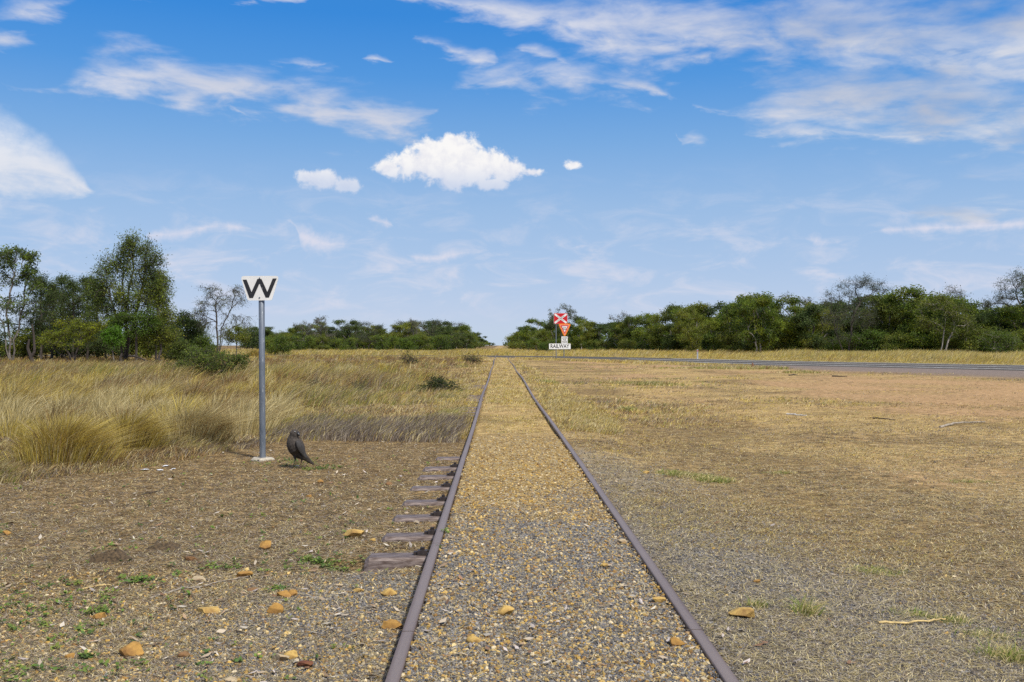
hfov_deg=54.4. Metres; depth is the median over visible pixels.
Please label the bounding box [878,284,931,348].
tree
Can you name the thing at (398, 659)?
rail
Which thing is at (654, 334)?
tree
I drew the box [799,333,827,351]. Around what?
bush
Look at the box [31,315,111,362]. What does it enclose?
tree
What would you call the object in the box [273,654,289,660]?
rock
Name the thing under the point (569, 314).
tree
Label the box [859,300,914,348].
tree
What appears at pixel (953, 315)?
tree
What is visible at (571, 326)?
tree
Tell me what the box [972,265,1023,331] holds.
tree
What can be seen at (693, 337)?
tree
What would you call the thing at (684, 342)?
bush
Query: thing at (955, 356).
verge grass
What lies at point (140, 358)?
fallen branch
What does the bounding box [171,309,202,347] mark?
tree
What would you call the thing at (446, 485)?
sleeper
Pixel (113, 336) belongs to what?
tree
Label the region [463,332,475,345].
tree
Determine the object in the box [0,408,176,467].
grass tussock
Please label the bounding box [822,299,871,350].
tree
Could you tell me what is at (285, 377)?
field grass
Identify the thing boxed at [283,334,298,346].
bush
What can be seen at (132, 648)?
rock
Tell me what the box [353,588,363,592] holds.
rock
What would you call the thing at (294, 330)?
tree
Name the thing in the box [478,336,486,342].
tree
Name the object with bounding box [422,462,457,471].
sleeper
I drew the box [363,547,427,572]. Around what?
sleeper
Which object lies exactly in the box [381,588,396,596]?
rock
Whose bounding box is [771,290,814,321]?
tree
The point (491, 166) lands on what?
sky
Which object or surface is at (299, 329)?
tree
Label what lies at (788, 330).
tree
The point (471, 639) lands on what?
rock
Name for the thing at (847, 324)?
tree
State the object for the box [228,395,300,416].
grass tussock
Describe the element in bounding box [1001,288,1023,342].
tree
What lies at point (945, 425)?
stick
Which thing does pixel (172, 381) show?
grass tussock
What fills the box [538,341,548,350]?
bush
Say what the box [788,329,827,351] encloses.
bush
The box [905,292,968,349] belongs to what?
tree
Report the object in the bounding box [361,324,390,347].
tree
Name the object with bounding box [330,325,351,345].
tree
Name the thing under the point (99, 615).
rock
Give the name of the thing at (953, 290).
tree
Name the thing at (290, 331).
tree
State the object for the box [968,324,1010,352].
bush
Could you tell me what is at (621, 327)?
tree
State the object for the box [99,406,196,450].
grass tussock
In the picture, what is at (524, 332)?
tree
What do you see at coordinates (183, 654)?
rock
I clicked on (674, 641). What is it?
rock
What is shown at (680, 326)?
tree
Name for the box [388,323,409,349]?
tree
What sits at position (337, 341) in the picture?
bush
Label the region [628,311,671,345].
tree
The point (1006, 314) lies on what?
tree
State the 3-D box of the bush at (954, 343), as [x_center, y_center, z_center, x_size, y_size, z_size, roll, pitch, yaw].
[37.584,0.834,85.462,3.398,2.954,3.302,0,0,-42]
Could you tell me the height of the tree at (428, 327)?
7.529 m
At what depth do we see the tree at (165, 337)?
72.13 m
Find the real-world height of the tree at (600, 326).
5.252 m
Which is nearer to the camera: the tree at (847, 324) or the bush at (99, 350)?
the bush at (99, 350)
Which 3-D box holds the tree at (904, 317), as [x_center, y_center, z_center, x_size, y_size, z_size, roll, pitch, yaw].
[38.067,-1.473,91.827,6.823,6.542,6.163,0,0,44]
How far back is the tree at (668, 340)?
131.04 m
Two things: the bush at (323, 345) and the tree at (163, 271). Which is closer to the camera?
the tree at (163, 271)
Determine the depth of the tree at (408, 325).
225.40 m
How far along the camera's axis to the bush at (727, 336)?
112.81 m
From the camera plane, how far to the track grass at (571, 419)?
19.47 m
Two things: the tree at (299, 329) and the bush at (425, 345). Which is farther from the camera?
the tree at (299, 329)
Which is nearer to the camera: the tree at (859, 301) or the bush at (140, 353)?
the bush at (140, 353)
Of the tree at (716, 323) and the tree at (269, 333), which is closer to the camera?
the tree at (716, 323)
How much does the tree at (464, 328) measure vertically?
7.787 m
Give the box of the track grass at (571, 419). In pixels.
[430,356,627,439]
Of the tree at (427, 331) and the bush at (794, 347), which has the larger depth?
the tree at (427, 331)
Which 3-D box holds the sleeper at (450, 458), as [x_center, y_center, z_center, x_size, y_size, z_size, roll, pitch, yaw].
[0.131,1.283,10.717,1.930,0.143,0.196,1,0,-2]
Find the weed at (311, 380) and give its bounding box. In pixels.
[304,376,329,388]
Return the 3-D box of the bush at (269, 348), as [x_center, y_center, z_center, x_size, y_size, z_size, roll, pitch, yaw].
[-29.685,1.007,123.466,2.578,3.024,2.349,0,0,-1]
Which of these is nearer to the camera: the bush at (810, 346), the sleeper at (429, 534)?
the sleeper at (429, 534)
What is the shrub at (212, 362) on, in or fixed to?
on the ground at (962, 393)
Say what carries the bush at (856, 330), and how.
on the ground at (962, 393)
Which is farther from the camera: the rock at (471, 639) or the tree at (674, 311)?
the tree at (674, 311)
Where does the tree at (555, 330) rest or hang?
on the ground at (962, 393)
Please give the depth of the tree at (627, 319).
148.08 m
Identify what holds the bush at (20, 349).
on the ground at (962, 393)
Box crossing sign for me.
[549,313,570,357]
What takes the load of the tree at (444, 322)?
on the ground at (962, 393)
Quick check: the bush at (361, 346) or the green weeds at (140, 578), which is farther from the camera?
the bush at (361, 346)
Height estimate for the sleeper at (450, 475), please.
0.143 m
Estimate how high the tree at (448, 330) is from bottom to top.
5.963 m
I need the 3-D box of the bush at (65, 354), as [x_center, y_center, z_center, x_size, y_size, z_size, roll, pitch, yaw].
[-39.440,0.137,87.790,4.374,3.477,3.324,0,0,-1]
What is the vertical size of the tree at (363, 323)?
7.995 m
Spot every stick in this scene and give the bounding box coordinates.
[82,583,111,589]
[150,586,202,598]
[192,572,263,589]
[878,618,945,623]
[939,421,984,427]
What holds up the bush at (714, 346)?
on the ground at (962, 393)
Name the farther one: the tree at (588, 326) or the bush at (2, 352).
the tree at (588, 326)
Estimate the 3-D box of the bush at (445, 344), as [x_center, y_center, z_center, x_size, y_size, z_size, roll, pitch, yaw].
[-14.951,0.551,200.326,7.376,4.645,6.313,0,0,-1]
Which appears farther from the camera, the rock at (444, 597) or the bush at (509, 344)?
the bush at (509, 344)
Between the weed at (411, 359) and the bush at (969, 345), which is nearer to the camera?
the weed at (411, 359)
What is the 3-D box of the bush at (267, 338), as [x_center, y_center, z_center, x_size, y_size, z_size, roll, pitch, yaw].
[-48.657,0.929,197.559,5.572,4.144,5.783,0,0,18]
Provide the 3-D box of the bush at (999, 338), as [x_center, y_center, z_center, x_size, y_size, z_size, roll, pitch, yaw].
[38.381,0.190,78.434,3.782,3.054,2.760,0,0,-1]
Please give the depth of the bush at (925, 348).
88.66 m
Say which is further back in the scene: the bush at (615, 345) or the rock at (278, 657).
the bush at (615, 345)
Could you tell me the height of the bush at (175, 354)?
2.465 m
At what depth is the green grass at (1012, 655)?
4.34 m
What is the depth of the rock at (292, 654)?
3.88 m
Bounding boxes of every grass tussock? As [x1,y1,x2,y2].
[0,377,68,405]
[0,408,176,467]
[36,389,135,416]
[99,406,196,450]
[127,375,192,395]
[156,399,270,447]
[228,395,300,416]
[245,348,267,356]
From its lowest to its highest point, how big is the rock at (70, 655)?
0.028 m
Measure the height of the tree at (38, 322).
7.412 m
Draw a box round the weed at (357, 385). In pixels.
[348,377,372,392]
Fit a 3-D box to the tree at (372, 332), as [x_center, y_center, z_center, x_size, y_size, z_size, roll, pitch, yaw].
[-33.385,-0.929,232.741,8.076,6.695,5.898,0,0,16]
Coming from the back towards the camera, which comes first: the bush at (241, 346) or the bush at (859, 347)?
the bush at (241, 346)
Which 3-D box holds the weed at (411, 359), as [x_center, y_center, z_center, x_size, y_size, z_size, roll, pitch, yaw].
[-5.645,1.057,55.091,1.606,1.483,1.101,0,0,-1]
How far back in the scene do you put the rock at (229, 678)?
3.61 m
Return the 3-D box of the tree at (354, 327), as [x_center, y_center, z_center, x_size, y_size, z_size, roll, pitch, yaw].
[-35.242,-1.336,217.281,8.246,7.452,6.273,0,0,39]
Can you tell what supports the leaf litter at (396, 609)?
on the ground at (962, 393)
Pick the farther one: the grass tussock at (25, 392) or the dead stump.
the dead stump
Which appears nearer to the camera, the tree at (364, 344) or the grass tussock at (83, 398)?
the grass tussock at (83, 398)
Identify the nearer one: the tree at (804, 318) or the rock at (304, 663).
the rock at (304, 663)
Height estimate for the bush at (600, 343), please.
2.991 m
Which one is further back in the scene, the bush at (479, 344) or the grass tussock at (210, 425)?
the bush at (479, 344)
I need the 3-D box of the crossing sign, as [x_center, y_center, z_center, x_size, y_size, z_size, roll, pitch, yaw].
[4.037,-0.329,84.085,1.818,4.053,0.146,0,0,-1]
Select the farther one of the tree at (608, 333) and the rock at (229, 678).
the tree at (608, 333)
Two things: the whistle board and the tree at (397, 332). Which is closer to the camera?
the whistle board
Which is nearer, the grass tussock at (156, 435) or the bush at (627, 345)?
the grass tussock at (156, 435)
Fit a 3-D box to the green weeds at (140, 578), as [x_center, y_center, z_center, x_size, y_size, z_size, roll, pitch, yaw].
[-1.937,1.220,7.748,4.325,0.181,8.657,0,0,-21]
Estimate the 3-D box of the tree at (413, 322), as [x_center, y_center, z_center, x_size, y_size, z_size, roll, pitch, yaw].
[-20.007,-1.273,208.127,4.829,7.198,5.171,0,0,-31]
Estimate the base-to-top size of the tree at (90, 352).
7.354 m
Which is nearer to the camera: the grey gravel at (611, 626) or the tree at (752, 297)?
the grey gravel at (611, 626)
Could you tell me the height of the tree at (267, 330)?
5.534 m
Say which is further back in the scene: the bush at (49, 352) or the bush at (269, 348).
the bush at (269, 348)
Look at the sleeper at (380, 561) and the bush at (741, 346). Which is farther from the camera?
the bush at (741, 346)
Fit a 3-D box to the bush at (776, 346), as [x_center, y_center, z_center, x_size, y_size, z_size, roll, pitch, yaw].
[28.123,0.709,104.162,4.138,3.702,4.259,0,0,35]
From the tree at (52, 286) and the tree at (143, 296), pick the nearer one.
the tree at (143, 296)
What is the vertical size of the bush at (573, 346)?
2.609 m
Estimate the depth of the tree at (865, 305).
114.80 m
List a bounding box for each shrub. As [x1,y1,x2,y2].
[161,339,252,379]
[411,374,462,392]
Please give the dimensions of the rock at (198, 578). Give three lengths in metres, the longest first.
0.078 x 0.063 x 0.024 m
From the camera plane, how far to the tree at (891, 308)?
93.76 m
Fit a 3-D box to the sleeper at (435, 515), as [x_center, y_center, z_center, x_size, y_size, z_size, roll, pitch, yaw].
[0.119,1.251,6.987,1.930,0.143,0.196,0,0,-1]
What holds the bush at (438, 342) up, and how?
on the ground at (962, 393)
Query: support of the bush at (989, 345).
on the ground at (962, 393)
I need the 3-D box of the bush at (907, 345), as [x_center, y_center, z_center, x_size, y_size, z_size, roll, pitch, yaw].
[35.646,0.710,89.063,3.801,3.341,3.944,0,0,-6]
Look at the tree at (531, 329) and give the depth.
216.44 m
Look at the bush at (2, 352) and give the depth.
83.37 m
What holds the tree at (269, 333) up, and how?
on the ground at (962, 393)
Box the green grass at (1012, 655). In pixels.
[540,378,1023,664]
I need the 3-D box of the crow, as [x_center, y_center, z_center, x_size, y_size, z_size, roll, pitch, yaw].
[-2.137,1.080,10.018,0.262,0.387,0.185,0,0,-1]
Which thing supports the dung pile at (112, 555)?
on the ground at (962, 393)
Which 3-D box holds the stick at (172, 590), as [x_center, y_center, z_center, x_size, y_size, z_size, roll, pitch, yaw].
[-1.681,1.245,4.953,0.064,0.012,0.292,0,0,40]
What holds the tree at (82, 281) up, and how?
on the ground at (962, 393)
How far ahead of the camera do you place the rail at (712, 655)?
4.72 m
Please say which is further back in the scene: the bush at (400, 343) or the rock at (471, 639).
the bush at (400, 343)
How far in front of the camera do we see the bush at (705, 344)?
120.90 m
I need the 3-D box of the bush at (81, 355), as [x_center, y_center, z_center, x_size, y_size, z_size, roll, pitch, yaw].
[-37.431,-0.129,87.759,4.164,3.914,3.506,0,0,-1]
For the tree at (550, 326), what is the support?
on the ground at (962, 393)
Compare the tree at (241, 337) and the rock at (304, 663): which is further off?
the tree at (241, 337)
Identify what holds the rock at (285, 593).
on the ground at (962, 393)
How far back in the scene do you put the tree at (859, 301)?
92.33 m
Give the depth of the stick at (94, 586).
5.06 m
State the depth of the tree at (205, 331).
93.36 m
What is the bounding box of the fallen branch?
[128,355,162,362]
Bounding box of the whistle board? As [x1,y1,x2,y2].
[241,276,277,461]
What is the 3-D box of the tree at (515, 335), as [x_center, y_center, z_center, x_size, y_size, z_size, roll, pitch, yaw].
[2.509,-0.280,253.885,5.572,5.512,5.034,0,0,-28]
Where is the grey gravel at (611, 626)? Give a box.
[1,428,1023,681]
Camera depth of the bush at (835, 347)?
95.91 m
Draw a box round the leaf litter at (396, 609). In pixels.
[0,437,865,681]
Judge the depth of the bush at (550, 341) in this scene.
163.25 m
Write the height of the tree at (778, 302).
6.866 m
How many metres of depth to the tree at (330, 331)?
224.74 m
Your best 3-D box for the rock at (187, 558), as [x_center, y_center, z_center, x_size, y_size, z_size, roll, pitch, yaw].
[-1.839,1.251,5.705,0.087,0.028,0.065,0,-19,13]
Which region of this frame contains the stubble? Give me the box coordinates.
[152,355,1023,566]
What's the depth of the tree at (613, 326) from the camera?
152.01 m
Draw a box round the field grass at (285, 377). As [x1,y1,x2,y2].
[0,354,491,483]
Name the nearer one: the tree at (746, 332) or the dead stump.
the dead stump
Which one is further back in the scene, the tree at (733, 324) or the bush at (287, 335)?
the bush at (287, 335)
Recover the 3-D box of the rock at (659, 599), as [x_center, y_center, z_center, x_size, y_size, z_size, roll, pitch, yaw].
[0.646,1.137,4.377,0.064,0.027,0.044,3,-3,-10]
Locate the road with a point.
(910, 365)
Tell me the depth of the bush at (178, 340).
85.55 m
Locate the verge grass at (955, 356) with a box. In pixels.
[17,347,1023,364]
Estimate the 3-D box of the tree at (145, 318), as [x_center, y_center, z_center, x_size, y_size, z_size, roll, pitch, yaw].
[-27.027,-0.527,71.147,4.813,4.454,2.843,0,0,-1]
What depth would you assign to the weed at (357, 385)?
23.81 m
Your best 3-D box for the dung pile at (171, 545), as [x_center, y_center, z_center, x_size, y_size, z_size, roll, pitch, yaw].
[-2.109,1.241,6.043,0.234,0.047,0.190,0,0,9]
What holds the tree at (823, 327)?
on the ground at (962, 393)
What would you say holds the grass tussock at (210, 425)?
on the ground at (962, 393)
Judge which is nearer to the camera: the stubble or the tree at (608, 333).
the stubble
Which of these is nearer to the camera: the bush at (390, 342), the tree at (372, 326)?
the bush at (390, 342)
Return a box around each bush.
[0,327,50,359]
[0,328,15,358]
[24,326,70,357]
[43,341,85,357]
[64,324,100,357]
[80,326,119,358]
[104,332,150,357]
[130,324,174,358]
[154,321,194,356]
[161,339,200,361]
[189,333,218,355]
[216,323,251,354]
[234,333,253,348]
[242,328,266,348]
[265,335,276,348]
[265,339,279,354]
[268,333,296,354]
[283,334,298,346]
[286,333,315,350]
[311,334,331,350]
[331,336,360,350]
[353,332,373,348]
[366,334,399,350]
[387,338,405,349]
[400,335,422,350]
[406,331,433,350]
[425,334,455,349]
[430,338,451,350]
[455,334,478,347]
[461,331,489,348]
[503,332,519,348]
[505,330,539,349]
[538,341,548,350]
[544,337,568,350]
[563,341,578,349]
[571,329,607,349]
[579,338,598,349]
[594,339,611,350]
[605,325,645,349]
[617,338,636,350]
[632,333,653,350]
[646,333,669,350]
[666,334,686,351]
[679,337,704,351]
[682,334,713,351]
[705,337,727,351]
[717,327,744,351]
[731,328,750,351]
[747,346,765,352]
[763,332,787,351]
[779,328,816,350]
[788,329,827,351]
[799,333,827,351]
[821,335,844,351]
[838,331,869,351]
[846,326,892,351]
[848,322,914,349]
[876,329,915,350]
[888,331,921,350]
[913,330,936,351]
[931,335,962,351]
[949,323,998,351]
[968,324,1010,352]
[980,334,1019,352]
[1008,326,1023,352]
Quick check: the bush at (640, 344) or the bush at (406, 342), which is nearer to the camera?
the bush at (640, 344)
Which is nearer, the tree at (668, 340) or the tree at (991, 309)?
the tree at (991, 309)
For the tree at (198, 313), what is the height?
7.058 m
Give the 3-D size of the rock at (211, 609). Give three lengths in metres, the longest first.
0.125 x 0.112 x 0.028 m
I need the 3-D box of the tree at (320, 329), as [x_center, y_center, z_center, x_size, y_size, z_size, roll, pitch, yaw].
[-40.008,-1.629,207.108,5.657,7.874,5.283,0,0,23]
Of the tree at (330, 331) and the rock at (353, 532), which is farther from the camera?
the tree at (330, 331)
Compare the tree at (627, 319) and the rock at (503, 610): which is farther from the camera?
the tree at (627, 319)
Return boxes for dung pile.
[84,548,133,562]
[145,541,180,551]
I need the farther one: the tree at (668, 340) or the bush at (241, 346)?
the bush at (241, 346)
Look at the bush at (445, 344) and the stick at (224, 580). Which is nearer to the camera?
the stick at (224, 580)
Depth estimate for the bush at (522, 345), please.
224.79 m
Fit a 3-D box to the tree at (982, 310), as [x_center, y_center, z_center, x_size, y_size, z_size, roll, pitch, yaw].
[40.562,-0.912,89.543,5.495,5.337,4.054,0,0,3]
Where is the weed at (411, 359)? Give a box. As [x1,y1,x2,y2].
[398,350,422,365]
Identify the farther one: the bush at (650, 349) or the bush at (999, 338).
the bush at (650, 349)
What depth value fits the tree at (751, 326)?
106.98 m
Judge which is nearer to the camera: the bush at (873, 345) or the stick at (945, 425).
the stick at (945, 425)
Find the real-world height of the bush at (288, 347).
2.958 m
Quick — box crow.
[287,429,313,467]
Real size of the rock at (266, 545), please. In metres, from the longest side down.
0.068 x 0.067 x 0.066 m
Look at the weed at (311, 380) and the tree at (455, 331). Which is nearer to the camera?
the weed at (311, 380)
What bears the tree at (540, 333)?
on the ground at (962, 393)
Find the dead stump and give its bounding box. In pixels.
[26,324,35,363]
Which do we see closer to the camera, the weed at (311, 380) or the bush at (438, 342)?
the weed at (311, 380)
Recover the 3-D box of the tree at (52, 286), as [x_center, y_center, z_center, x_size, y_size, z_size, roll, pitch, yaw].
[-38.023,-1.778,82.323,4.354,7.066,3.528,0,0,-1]
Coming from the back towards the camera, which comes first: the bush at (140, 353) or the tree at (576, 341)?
the tree at (576, 341)
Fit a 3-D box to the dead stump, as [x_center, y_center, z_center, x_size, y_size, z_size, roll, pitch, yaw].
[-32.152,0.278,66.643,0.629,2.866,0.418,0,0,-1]
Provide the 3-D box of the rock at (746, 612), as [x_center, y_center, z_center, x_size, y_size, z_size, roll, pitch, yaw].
[0.959,1.140,4.171,0.112,0.047,0.112,-6,-13,11]
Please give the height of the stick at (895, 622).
0.033 m
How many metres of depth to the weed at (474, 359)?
63.85 m
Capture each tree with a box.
[0,243,51,359]
[11,270,67,359]
[25,279,71,359]
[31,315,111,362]
[42,274,101,358]
[43,271,81,359]
[63,273,108,359]
[78,226,177,360]
[81,286,117,358]
[100,324,127,361]
[103,303,167,360]
[133,305,184,360]
[152,268,179,359]
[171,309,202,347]
[186,283,256,358]
[186,317,214,344]
[248,328,272,341]
[250,326,274,346]
[282,327,302,335]
[284,324,309,341]
[292,324,318,348]
[293,321,318,341]
[310,321,335,343]
[311,315,333,342]
[325,326,345,348]
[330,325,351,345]
[331,320,362,345]
[344,321,370,347]
[354,326,374,348]
[355,323,385,348]
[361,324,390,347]
[370,326,386,345]
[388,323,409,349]
[402,321,423,342]
[405,318,424,338]
[417,319,442,347]
[422,323,441,330]
[423,320,454,342]
[432,318,465,339]
[438,325,462,349]
[444,330,465,348]
[456,324,471,348]
[457,334,474,348]
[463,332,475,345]
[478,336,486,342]
[511,331,523,349]
[516,326,536,348]
[517,318,550,350]
[531,320,568,344]
[542,315,587,349]
[546,326,574,336]
[547,303,578,349]
[553,322,581,335]
[569,319,589,349]
[578,320,597,345]
[585,322,616,346]
[593,321,614,347]
[608,310,634,344]
[608,321,631,346]
[610,322,640,347]
[622,315,652,348]
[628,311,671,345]
[643,308,675,350]
[658,304,682,349]
[668,305,711,344]
[669,301,714,348]
[675,304,714,352]
[690,300,734,348]
[698,301,745,344]
[710,305,757,343]
[728,293,761,333]
[731,291,783,344]
[733,295,776,351]
[738,302,782,350]
[742,295,787,351]
[761,295,817,349]
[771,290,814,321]
[778,302,821,347]
[780,301,846,342]
[787,302,852,350]
[817,273,893,350]
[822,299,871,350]
[831,300,868,347]
[846,293,901,348]
[854,292,905,345]
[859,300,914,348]
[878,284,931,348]
[891,290,950,347]
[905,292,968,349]
[910,291,979,350]
[923,297,982,346]
[943,282,969,322]
[948,305,996,347]
[965,302,1023,343]
[968,309,1013,348]
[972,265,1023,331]
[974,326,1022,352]
[981,304,1017,327]
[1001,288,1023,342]
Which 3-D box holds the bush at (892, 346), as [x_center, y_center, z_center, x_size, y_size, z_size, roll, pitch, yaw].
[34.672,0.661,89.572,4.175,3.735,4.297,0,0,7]
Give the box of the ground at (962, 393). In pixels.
[0,345,1023,681]
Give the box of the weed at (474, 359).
[460,352,482,364]
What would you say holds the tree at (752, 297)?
on the ground at (962, 393)
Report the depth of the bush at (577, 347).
187.17 m
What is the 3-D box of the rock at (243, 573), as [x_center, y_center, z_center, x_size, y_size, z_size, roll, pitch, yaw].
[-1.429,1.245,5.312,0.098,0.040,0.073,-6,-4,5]
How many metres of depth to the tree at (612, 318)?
152.79 m
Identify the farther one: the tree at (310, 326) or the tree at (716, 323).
the tree at (310, 326)
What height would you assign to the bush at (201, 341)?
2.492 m
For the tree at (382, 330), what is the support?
on the ground at (962, 393)
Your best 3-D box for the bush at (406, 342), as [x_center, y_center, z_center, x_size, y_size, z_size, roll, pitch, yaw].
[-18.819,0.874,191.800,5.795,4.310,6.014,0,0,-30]
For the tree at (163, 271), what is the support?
on the ground at (962, 393)
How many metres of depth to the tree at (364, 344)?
262.43 m
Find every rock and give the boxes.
[2,530,12,534]
[64,652,74,658]
[92,612,105,618]
[118,641,143,656]
[177,651,188,656]
[184,556,197,560]
[192,576,205,581]
[196,606,220,613]
[225,676,236,681]
[235,571,252,576]
[247,587,257,591]
[260,540,270,549]
[266,602,283,613]
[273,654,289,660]
[277,590,290,597]
[284,650,297,659]
[289,589,297,595]
[297,660,312,666]
[343,529,363,536]
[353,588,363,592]
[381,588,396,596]
[381,619,402,629]
[438,595,447,600]
[466,635,481,642]
[497,605,514,615]
[652,597,665,602]
[670,637,684,645]
[728,607,754,617]
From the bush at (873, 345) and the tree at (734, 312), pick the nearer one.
the bush at (873, 345)
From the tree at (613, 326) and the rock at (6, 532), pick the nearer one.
the rock at (6, 532)
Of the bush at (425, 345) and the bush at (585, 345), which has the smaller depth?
the bush at (585, 345)
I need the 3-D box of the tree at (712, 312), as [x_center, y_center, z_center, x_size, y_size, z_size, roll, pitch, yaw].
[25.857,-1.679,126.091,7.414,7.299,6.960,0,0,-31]
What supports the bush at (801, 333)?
on the ground at (962, 393)
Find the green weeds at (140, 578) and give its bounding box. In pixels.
[0,449,449,681]
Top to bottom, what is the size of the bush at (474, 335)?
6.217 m
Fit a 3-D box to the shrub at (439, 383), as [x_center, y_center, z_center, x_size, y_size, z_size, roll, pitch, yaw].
[-1.914,1.196,25.697,1.340,0.740,0.912,0,0,-30]
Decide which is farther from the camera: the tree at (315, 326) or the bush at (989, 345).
the tree at (315, 326)
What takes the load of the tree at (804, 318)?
on the ground at (962, 393)
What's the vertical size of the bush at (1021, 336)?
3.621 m
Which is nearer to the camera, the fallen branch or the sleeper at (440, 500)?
the sleeper at (440, 500)
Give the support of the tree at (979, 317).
on the ground at (962, 393)
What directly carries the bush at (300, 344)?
on the ground at (962, 393)
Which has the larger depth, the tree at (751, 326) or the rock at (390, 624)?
the tree at (751, 326)
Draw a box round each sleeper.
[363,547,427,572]
[381,527,436,541]
[392,509,441,521]
[402,495,446,505]
[410,481,451,490]
[417,471,454,479]
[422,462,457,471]
[435,455,461,460]
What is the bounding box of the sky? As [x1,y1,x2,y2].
[0,0,1023,344]
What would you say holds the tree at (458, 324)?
on the ground at (962, 393)
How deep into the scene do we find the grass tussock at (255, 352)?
100.22 m
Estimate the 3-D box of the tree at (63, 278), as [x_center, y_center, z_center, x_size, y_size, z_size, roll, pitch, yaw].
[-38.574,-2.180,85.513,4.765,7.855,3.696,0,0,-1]
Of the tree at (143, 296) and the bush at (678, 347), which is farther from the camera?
the bush at (678, 347)
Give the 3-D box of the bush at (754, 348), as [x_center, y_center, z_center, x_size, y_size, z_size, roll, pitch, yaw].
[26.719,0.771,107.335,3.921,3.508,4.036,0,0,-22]
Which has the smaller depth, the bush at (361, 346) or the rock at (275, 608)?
the rock at (275, 608)
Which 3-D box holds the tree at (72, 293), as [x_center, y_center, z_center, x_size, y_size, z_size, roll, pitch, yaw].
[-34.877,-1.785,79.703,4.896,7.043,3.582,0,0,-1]
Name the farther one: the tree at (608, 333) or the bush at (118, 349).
the tree at (608, 333)
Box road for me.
[0,355,1023,370]
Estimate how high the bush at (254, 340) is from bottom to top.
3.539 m
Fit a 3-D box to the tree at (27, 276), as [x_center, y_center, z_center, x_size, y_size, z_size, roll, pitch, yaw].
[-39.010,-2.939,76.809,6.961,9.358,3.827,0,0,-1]
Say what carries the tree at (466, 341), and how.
on the ground at (962, 393)
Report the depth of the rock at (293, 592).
4.86 m
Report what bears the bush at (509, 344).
on the ground at (962, 393)
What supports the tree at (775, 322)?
on the ground at (962, 393)
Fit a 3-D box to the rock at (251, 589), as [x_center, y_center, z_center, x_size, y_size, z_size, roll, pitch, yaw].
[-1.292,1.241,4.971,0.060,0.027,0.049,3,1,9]
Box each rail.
[385,356,495,681]
[506,355,738,681]

